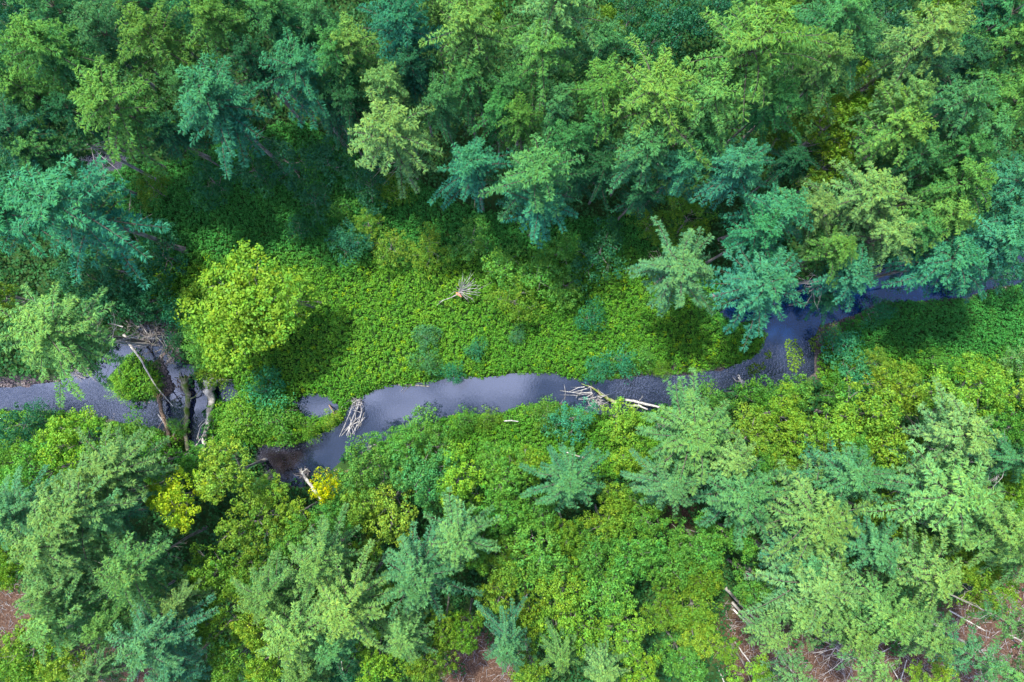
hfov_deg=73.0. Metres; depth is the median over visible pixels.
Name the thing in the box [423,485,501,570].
feathery pine tree
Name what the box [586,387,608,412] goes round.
brush heap
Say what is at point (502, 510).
broadleaf tree
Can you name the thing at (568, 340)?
meadow plants
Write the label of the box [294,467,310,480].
brush heap
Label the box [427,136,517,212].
pine tree
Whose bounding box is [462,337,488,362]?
shrub
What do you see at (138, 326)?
brush heap
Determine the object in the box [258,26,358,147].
pine tree
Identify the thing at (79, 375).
brush heap
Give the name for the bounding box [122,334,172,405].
bare pole
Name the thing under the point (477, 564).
broadleaf tree
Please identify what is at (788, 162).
pine tree
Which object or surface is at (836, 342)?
shrub
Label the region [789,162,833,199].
broadleaf tree
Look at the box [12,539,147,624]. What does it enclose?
pine tree
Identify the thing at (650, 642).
undergrowth
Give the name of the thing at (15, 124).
pine tree
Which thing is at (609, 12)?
broadleaf tree
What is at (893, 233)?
feathery pine tree
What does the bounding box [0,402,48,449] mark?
bushy tree
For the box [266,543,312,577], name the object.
broadleaf tree
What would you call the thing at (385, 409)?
creek water
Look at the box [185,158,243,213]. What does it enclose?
bushy tree
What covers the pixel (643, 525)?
broadleaf tree
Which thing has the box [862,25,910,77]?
bushy tree
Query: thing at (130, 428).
bushy tree
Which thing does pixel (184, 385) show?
fallen log
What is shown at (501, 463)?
broadleaf tree
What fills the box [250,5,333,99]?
pine tree
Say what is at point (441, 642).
broadleaf tree
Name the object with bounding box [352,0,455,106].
pine tree
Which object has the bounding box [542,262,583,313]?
bushy tree
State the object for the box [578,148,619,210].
pine tree
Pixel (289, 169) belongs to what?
bushy tree
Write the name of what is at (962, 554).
broadleaf tree
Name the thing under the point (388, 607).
broadleaf tree
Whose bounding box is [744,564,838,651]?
pine tree
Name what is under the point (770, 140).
broadleaf tree
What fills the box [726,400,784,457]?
broadleaf tree
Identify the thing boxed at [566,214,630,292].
bushy tree
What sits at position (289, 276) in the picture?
broadleaf tree
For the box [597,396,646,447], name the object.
bushy tree
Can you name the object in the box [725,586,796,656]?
pale trunked pine tree
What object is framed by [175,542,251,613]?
broadleaf tree
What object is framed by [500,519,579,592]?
broadleaf tree
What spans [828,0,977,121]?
pine tree
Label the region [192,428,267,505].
broadleaf tree
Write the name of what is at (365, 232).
bushy tree
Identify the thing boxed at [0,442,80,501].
broadleaf tree
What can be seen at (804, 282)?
bare snag
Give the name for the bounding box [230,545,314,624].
feathery pine tree
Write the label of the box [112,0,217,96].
pine tree
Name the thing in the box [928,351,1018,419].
broadleaf tree
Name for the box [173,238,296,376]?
broadleaf tree
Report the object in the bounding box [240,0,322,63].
pine tree
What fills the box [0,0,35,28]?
bushy tree
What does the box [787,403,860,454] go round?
broadleaf tree
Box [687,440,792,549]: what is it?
feathery pine tree
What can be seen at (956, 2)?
broadleaf tree
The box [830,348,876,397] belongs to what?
bushy tree
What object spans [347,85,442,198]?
feathery pine tree
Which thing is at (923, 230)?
pine tree
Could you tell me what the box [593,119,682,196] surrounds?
pine tree
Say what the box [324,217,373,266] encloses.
bushy tree
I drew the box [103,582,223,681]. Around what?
feathery pine tree
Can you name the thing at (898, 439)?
broadleaf tree
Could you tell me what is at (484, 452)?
broadleaf tree
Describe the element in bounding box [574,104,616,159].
pine tree
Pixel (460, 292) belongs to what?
dead tree
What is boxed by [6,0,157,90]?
pine tree
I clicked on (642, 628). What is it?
broadleaf tree
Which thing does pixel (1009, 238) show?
pine tree
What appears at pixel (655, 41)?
bushy tree
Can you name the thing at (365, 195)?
bushy tree
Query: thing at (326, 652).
feathery pine tree
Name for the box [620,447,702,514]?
feathery pine tree
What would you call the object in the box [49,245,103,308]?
bushy tree
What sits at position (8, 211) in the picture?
pine tree
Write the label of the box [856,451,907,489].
broadleaf tree
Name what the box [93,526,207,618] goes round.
pine tree
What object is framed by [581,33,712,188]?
pine tree
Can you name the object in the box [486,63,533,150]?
pine tree
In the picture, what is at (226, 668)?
broadleaf tree
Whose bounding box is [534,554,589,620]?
broadleaf tree
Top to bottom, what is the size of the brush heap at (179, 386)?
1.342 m
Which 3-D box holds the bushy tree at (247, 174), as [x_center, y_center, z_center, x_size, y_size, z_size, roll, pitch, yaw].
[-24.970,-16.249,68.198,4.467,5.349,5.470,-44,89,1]
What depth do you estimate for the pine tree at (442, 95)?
55.04 m
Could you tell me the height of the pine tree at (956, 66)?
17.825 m
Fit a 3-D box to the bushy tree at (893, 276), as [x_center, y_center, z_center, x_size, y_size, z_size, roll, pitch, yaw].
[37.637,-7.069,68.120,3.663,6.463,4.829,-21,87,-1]
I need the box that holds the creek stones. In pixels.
[0,277,1014,476]
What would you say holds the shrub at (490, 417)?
on the ground
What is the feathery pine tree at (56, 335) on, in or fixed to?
on the ground
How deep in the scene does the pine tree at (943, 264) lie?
55.77 m
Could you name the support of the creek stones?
on the ground
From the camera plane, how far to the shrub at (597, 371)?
68.51 m
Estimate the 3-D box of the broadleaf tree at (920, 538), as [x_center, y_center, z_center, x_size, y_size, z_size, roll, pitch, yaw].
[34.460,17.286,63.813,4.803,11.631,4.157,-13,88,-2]
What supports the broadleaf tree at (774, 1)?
on the ground
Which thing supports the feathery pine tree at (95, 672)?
on the ground
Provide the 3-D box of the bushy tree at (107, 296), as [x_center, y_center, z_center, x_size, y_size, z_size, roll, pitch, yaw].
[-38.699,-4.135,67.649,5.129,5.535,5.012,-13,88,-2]
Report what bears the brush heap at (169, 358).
on the ground
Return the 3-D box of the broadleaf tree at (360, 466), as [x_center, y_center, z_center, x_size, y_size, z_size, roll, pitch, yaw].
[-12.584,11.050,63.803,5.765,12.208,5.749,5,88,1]
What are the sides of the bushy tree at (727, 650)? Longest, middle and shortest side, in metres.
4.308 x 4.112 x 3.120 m
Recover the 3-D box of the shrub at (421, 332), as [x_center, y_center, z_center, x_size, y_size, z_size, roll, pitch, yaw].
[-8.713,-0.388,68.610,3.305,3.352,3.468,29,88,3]
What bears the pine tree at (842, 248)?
on the ground
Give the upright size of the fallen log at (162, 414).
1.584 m
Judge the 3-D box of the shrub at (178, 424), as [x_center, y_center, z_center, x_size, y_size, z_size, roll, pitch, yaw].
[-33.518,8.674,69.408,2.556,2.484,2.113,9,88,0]
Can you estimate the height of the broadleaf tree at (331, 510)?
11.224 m
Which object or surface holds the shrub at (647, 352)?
on the ground
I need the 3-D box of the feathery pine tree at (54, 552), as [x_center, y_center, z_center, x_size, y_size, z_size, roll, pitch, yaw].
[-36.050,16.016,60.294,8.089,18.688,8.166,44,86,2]
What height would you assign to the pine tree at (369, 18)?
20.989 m
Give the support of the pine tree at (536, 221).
on the ground
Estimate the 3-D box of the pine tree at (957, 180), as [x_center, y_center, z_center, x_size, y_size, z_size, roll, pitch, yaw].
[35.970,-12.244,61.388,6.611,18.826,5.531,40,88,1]
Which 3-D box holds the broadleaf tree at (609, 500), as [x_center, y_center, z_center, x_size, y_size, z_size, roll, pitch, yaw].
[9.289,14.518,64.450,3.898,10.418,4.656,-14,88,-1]
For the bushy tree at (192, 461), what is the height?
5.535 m
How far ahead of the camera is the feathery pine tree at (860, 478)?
54.42 m
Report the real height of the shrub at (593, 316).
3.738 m
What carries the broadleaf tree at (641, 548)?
on the ground
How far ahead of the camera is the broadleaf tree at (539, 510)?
58.98 m
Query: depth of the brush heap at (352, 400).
69.82 m
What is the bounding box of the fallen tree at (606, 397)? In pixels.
[560,383,615,402]
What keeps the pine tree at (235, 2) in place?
on the ground
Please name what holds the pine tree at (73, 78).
on the ground
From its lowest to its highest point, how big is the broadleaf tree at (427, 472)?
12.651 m
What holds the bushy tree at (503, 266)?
on the ground
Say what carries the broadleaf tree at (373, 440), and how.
on the ground
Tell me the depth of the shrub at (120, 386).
68.58 m
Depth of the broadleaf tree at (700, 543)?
58.81 m
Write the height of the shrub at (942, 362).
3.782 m
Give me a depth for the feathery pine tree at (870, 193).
53.25 m
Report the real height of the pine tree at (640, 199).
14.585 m
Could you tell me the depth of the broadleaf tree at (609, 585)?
58.13 m
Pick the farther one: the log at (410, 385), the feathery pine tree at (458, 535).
the log at (410, 385)
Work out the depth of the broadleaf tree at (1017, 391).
60.30 m
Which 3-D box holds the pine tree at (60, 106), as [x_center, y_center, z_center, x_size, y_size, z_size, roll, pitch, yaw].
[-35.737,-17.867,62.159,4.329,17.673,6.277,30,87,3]
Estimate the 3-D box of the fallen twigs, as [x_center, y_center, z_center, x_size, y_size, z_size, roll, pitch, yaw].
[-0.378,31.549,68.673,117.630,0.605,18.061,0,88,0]
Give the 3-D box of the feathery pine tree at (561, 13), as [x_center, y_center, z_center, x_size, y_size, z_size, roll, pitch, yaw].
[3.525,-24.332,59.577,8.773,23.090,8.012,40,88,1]
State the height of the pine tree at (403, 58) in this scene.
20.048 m
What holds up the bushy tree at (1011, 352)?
on the ground
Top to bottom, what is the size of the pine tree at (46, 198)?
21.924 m
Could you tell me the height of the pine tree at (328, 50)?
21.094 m
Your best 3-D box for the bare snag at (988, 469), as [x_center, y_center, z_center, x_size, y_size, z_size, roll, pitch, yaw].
[40.134,10.035,63.405,3.282,13.118,5.108,0,88,0]
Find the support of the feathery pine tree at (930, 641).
on the ground
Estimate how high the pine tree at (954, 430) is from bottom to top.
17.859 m
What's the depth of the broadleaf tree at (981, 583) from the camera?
58.88 m
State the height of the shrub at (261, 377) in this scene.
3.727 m
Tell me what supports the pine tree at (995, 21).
on the ground
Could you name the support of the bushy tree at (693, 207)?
on the ground
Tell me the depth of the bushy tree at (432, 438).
64.47 m
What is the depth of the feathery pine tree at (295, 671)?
55.16 m
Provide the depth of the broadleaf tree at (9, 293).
62.20 m
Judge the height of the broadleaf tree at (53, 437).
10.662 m
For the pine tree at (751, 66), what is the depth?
50.34 m
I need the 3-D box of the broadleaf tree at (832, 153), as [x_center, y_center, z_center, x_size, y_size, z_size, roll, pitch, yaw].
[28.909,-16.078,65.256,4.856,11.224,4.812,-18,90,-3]
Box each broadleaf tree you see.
[0,281,53,320]
[0,439,64,479]
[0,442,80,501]
[0,535,43,592]
[0,612,94,681]
[29,404,123,482]
[34,633,102,681]
[46,471,83,495]
[141,466,225,535]
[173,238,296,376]
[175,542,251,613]
[188,582,250,645]
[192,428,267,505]
[206,625,269,681]
[213,487,295,565]
[216,548,277,603]
[228,595,278,648]
[243,635,295,681]
[246,469,291,518]
[266,265,328,325]
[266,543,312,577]
[270,496,320,541]
[273,509,329,564]
[302,576,341,606]
[312,492,364,544]
[328,643,367,681]
[336,433,397,500]
[339,476,384,528]
[347,531,383,576]
[350,467,421,547]
[351,620,408,681]
[366,425,400,464]
[374,581,404,618]
[379,422,431,478]
[389,442,458,515]
[402,620,459,681]
[423,594,465,649]
[428,439,487,507]
[442,489,490,534]
[442,598,485,653]
[464,529,500,576]
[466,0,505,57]
[471,439,515,489]
[473,570,515,621]
[476,441,535,506]
[478,486,538,541]
[480,535,535,595]
[494,577,548,640]
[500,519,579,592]
[505,442,547,485]
[505,488,561,535]
[508,626,552,681]
[532,586,610,660]
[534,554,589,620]
[541,510,585,555]
[559,519,615,583]
[572,553,638,626]
[580,489,637,558]
[585,2,626,58]
[592,478,638,522]
[592,593,656,665]
[603,512,668,585]
[609,488,668,541]
[615,631,665,681]
[639,528,701,591]
[639,579,688,632]
[647,623,709,681]
[654,572,723,639]
[658,510,731,575]
[665,536,726,602]
[674,612,723,664]
[692,506,760,563]
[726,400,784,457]
[726,557,778,609]
[726,643,775,681]
[741,114,805,160]
[743,441,776,487]
[745,382,807,446]
[749,0,802,53]
[754,439,806,487]
[778,404,836,465]
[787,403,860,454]
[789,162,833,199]
[796,137,862,186]
[798,92,858,164]
[804,86,875,145]
[805,424,873,467]
[813,375,904,452]
[820,56,892,122]
[823,550,859,591]
[845,485,919,548]
[849,358,930,414]
[849,415,909,471]
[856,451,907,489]
[856,518,933,560]
[874,436,933,487]
[882,365,976,418]
[903,653,959,681]
[908,535,985,583]
[911,0,980,43]
[925,555,1023,620]
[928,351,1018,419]
[947,460,1023,511]
[955,363,1023,428]
[969,396,1023,454]
[997,500,1023,544]
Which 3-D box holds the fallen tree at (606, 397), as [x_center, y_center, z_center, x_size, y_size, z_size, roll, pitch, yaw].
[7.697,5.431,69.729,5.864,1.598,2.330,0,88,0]
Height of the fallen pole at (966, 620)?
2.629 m
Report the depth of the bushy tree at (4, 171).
65.58 m
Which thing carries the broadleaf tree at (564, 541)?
on the ground
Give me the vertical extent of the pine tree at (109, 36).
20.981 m
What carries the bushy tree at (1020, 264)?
on the ground
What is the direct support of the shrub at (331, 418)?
on the ground
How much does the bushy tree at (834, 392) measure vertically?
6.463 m
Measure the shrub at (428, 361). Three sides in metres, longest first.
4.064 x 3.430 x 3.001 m
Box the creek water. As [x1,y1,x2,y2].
[0,251,1023,486]
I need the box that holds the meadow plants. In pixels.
[0,118,1023,482]
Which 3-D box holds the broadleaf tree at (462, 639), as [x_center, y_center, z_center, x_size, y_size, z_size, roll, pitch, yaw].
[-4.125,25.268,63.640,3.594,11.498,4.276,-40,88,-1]
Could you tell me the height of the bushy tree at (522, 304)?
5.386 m
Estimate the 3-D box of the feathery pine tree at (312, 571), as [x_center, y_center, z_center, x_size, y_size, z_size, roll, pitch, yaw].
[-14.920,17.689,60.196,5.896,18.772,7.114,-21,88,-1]
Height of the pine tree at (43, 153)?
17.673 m
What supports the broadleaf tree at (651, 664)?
on the ground
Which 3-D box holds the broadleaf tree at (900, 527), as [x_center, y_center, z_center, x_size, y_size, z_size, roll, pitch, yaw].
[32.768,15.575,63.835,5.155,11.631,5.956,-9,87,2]
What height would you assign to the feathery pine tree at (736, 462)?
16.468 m
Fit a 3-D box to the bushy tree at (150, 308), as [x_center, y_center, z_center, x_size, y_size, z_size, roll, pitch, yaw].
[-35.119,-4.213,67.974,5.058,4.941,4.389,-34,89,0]
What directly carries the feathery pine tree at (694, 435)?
on the ground
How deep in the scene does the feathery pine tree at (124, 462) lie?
56.67 m
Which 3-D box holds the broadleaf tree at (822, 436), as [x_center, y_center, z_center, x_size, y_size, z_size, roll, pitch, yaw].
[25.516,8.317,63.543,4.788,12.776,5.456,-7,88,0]
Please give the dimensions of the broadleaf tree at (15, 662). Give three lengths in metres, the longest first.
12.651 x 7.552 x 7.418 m
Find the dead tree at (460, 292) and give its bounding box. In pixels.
[439,272,487,302]
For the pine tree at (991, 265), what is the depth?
58.12 m
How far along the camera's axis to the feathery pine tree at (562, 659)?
55.29 m
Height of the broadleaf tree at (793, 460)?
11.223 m
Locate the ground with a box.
[0,0,1023,681]
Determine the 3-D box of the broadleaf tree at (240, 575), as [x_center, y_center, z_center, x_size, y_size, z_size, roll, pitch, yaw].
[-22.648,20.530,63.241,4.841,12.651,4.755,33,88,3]
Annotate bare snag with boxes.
[75,131,158,187]
[83,312,159,381]
[223,70,303,123]
[790,266,842,306]
[810,628,853,681]
[927,431,1005,488]
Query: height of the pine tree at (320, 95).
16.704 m
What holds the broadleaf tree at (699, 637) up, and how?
on the ground
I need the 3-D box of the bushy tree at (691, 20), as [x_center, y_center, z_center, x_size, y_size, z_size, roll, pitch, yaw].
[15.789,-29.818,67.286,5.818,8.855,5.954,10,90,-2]
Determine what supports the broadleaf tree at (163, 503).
on the ground
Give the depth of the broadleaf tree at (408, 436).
61.33 m
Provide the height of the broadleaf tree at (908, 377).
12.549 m
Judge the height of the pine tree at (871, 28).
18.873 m
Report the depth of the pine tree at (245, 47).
54.66 m
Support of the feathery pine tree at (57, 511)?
on the ground
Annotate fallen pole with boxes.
[733,641,750,662]
[949,610,986,631]
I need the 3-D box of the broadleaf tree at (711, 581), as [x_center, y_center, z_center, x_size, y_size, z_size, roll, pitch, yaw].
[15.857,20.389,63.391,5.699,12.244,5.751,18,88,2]
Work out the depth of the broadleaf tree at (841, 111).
59.95 m
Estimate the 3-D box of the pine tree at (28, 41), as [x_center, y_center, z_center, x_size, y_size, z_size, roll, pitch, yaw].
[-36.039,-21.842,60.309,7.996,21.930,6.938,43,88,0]
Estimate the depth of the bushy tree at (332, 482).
60.69 m
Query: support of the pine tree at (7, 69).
on the ground
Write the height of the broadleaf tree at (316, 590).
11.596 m
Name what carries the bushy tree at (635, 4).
on the ground
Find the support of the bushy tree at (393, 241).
on the ground
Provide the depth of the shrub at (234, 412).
67.83 m
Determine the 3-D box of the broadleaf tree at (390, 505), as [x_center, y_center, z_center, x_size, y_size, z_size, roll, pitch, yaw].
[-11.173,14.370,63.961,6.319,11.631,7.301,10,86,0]
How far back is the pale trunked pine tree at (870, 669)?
53.41 m
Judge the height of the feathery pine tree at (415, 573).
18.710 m
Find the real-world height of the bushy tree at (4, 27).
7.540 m
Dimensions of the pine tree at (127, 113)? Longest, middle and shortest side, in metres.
20.791 x 10.577 x 7.294 m
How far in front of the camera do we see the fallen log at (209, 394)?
69.40 m
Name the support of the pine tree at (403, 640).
on the ground
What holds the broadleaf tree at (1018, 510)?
on the ground
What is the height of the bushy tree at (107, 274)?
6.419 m
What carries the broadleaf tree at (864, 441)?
on the ground
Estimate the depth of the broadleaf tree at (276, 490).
63.64 m
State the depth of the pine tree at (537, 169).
54.10 m
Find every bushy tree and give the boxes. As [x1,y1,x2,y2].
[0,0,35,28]
[0,6,36,54]
[0,153,36,197]
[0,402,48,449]
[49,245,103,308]
[74,426,121,468]
[77,270,138,322]
[87,233,158,319]
[101,403,168,458]
[118,278,173,324]
[130,166,174,211]
[134,425,186,491]
[135,217,189,297]
[173,440,208,476]
[179,316,218,371]
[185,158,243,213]
[231,145,278,198]
[260,136,316,199]
[292,175,335,226]
[301,135,355,183]
[308,466,349,504]
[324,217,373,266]
[342,153,389,215]
[348,207,389,241]
[369,226,417,269]
[402,403,440,450]
[409,221,451,281]
[415,422,458,474]
[445,214,499,262]
[480,243,532,293]
[483,275,547,323]
[508,241,566,301]
[533,227,582,274]
[539,396,599,447]
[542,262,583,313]
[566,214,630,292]
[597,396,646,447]
[608,0,658,56]
[610,437,651,474]
[616,10,680,83]
[625,205,671,250]
[650,0,711,61]
[655,193,719,251]
[679,0,744,40]
[680,369,726,418]
[707,634,741,664]
[730,373,777,415]
[762,371,816,419]
[818,371,860,420]
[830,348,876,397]
[848,344,891,377]
[862,0,911,41]
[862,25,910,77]
[878,253,918,293]
[983,249,1023,296]
[997,338,1023,376]
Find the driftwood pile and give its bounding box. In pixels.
[339,397,364,436]
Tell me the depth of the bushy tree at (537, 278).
66.40 m
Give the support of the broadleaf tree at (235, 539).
on the ground
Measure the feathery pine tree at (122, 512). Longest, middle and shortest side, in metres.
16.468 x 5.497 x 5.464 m
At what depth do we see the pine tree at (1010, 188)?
54.26 m
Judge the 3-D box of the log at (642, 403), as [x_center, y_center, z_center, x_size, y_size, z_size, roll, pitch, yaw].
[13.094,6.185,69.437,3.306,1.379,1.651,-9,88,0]
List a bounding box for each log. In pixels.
[155,393,177,471]
[174,374,200,450]
[188,377,231,452]
[299,469,320,498]
[397,384,428,391]
[625,395,658,407]
[628,404,647,409]
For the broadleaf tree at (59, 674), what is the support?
on the ground
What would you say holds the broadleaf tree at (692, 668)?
on the ground
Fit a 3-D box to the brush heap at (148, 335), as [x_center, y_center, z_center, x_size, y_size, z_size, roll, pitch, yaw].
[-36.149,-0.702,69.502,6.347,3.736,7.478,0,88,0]
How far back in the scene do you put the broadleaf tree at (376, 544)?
60.45 m
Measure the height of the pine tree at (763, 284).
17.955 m
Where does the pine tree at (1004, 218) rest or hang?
on the ground
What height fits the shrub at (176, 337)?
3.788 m
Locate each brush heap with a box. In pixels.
[70,365,92,383]
[114,307,159,336]
[123,310,177,364]
[161,349,178,365]
[171,379,194,401]
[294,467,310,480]
[350,394,363,408]
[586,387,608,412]
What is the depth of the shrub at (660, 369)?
68.91 m
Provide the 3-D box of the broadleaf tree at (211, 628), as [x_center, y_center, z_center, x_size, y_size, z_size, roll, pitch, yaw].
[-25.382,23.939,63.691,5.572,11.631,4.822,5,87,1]
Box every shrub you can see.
[17,394,60,438]
[104,374,131,403]
[143,287,192,331]
[143,378,161,398]
[163,326,188,356]
[165,417,190,437]
[192,359,230,391]
[217,388,262,441]
[241,365,295,417]
[251,394,301,448]
[284,212,320,242]
[293,412,322,446]
[321,408,341,432]
[322,194,360,226]
[376,171,419,208]
[406,343,447,380]
[411,322,443,353]
[436,360,466,384]
[449,405,480,439]
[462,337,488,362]
[474,405,503,436]
[508,324,525,344]
[521,393,562,435]
[573,295,606,334]
[582,355,613,383]
[600,342,642,383]
[630,342,658,370]
[649,358,672,377]
[818,319,868,363]
[858,294,899,330]
[921,345,958,379]
[942,276,979,295]
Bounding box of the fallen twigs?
[0,570,1023,681]
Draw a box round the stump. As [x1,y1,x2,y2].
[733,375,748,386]
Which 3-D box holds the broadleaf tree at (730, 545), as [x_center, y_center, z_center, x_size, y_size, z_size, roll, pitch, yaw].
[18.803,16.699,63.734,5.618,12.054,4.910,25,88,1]
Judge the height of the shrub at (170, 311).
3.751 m
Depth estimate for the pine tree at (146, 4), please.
55.11 m
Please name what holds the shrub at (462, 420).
on the ground
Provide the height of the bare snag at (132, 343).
9.909 m
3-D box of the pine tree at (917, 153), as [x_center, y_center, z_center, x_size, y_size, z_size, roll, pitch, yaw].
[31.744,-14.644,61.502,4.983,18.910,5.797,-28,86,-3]
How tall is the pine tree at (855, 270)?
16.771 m
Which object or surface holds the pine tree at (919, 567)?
on the ground
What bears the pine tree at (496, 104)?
on the ground
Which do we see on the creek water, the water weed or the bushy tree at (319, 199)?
the water weed
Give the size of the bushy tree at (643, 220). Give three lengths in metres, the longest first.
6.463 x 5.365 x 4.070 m
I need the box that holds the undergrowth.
[0,0,1023,681]
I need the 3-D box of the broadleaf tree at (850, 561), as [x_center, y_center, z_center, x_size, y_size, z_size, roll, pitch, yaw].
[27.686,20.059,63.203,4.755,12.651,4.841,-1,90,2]
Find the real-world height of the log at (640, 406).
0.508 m
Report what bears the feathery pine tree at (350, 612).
on the ground
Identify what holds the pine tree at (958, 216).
on the ground
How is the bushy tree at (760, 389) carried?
on the ground
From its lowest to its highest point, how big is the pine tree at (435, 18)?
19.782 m
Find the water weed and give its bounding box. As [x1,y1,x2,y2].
[746,323,834,376]
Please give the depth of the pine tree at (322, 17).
53.67 m
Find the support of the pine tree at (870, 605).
on the ground
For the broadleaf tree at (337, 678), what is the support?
on the ground
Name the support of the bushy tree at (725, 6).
on the ground
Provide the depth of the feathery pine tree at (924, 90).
52.60 m
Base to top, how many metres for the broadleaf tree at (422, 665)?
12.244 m
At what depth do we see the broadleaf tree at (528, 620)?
58.85 m
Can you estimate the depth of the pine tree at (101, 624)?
56.60 m
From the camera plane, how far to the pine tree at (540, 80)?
53.51 m
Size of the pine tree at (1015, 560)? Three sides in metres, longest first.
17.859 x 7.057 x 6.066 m
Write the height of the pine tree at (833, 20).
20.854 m
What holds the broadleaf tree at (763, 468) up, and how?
on the ground
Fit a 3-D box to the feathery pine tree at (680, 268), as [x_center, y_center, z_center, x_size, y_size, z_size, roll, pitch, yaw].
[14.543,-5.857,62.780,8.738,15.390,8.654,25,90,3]
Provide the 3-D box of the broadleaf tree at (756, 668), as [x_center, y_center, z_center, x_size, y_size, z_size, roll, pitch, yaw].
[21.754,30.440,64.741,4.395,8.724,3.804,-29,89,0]
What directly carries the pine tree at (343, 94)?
on the ground
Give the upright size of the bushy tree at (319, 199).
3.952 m
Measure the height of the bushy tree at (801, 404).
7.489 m
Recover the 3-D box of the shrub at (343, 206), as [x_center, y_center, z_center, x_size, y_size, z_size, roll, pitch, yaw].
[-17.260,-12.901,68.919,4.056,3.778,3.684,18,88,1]
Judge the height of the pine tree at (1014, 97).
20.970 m
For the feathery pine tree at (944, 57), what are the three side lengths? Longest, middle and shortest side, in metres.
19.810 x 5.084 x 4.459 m
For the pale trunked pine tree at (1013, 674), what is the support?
on the ground
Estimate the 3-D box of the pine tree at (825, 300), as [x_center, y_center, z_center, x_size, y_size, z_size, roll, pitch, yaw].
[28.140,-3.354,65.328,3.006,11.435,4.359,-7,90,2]
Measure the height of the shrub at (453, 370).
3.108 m
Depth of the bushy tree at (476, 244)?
66.56 m
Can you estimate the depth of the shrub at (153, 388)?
69.11 m
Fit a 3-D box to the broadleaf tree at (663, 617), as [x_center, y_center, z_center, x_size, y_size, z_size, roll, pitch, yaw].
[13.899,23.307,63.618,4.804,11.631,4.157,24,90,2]
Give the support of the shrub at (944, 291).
in the creek water
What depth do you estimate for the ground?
70.01 m
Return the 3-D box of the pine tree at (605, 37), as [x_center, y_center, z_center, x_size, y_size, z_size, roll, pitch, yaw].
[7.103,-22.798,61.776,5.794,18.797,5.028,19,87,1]
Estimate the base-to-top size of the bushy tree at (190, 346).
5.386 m
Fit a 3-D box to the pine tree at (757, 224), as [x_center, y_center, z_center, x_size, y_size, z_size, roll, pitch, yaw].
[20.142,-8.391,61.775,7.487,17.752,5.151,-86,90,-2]
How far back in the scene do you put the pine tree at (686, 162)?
55.95 m
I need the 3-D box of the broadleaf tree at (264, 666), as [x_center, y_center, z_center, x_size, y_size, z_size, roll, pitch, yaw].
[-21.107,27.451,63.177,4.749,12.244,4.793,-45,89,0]
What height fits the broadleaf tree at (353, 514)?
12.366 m
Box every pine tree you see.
[0,8,149,118]
[0,40,115,147]
[0,57,134,158]
[0,92,124,195]
[0,126,136,194]
[0,153,188,289]
[0,176,111,258]
[0,281,148,408]
[0,464,109,553]
[0,499,146,584]
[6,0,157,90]
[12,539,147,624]
[19,567,139,664]
[24,436,170,585]
[34,31,141,108]
[40,87,167,168]
[61,422,191,515]
[62,0,182,93]
[66,635,131,681]
[67,53,211,177]
[74,480,182,542]
[79,580,175,647]
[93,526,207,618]
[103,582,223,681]
[107,0,217,77]
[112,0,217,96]
[139,108,231,173]
[143,615,236,681]
[153,565,234,628]
[159,60,251,141]
[165,0,247,70]
[172,0,292,107]
[173,47,286,179]
[220,0,273,46]
[226,31,315,121]
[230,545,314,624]
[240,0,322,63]
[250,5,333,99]
[254,569,349,681]
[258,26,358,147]
[282,639,331,681]
[288,502,369,602]
[294,0,346,67]
[301,606,379,681]
[304,80,363,155]
[312,19,377,130]
[313,538,397,648]
[318,11,397,100]
[324,77,375,149]
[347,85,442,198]
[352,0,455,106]
[354,60,428,158]
[362,0,427,47]
[375,520,484,620]
[376,589,437,663]
[385,40,448,136]
[413,0,453,82]
[418,0,534,125]
[420,68,477,156]
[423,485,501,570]
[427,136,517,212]
[445,57,493,150]
[471,84,520,168]
[473,588,531,674]
[478,127,595,222]
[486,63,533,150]
[493,181,577,248]
[495,87,544,168]
[497,14,576,126]
[505,0,626,104]
[518,441,609,512]
[533,79,583,153]
[536,602,581,678]
[539,117,593,194]
[558,19,638,117]
[558,51,635,148]
[558,153,592,203]
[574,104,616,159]
[576,609,632,681]
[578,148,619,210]
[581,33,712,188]
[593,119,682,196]
[610,173,665,220]
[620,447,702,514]
[625,215,715,317]
[634,367,740,506]
[636,139,708,205]
[658,54,747,164]
[673,111,729,179]
[682,0,843,137]
[687,137,774,214]
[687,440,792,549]
[688,432,756,501]
[700,236,805,352]
[705,193,792,271]
[717,181,814,249]
[719,64,807,150]
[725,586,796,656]
[731,601,816,681]
[739,528,866,634]
[742,29,861,139]
[744,455,872,574]
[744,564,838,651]
[749,140,820,194]
[751,518,833,593]
[755,0,877,102]
[756,183,844,256]
[783,432,907,510]
[784,5,890,112]
[784,231,878,312]
[785,221,859,287]
[789,285,842,327]
[790,582,879,659]
[794,156,921,248]
[800,188,926,284]
[809,80,939,189]
[816,625,901,681]
[820,70,938,160]
[821,559,927,645]
[823,503,902,578]
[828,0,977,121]
[841,35,953,132]
[850,576,965,662]
[854,226,992,300]
[855,185,980,255]
[856,70,1000,161]
[858,436,1017,547]
[862,145,999,232]
[863,131,953,187]
[863,205,947,260]
[866,515,963,618]
[871,34,996,128]
[884,205,1023,283]
[892,65,1023,161]
[893,97,1018,183]
[895,376,1002,490]
[895,469,1023,568]
[897,125,996,187]
[900,568,1023,646]
[901,245,1016,302]
[902,17,1023,114]
[916,520,1023,587]
[917,149,1023,217]
[917,193,1023,262]
[922,611,1010,681]
[923,429,1023,484]
[933,622,1023,681]
[938,0,1023,83]
[941,0,1019,42]
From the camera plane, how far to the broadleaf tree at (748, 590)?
60.23 m
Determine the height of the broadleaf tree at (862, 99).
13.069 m
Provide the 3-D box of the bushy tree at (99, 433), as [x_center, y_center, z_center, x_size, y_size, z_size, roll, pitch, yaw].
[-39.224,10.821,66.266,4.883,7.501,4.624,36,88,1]
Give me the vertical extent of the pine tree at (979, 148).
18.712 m

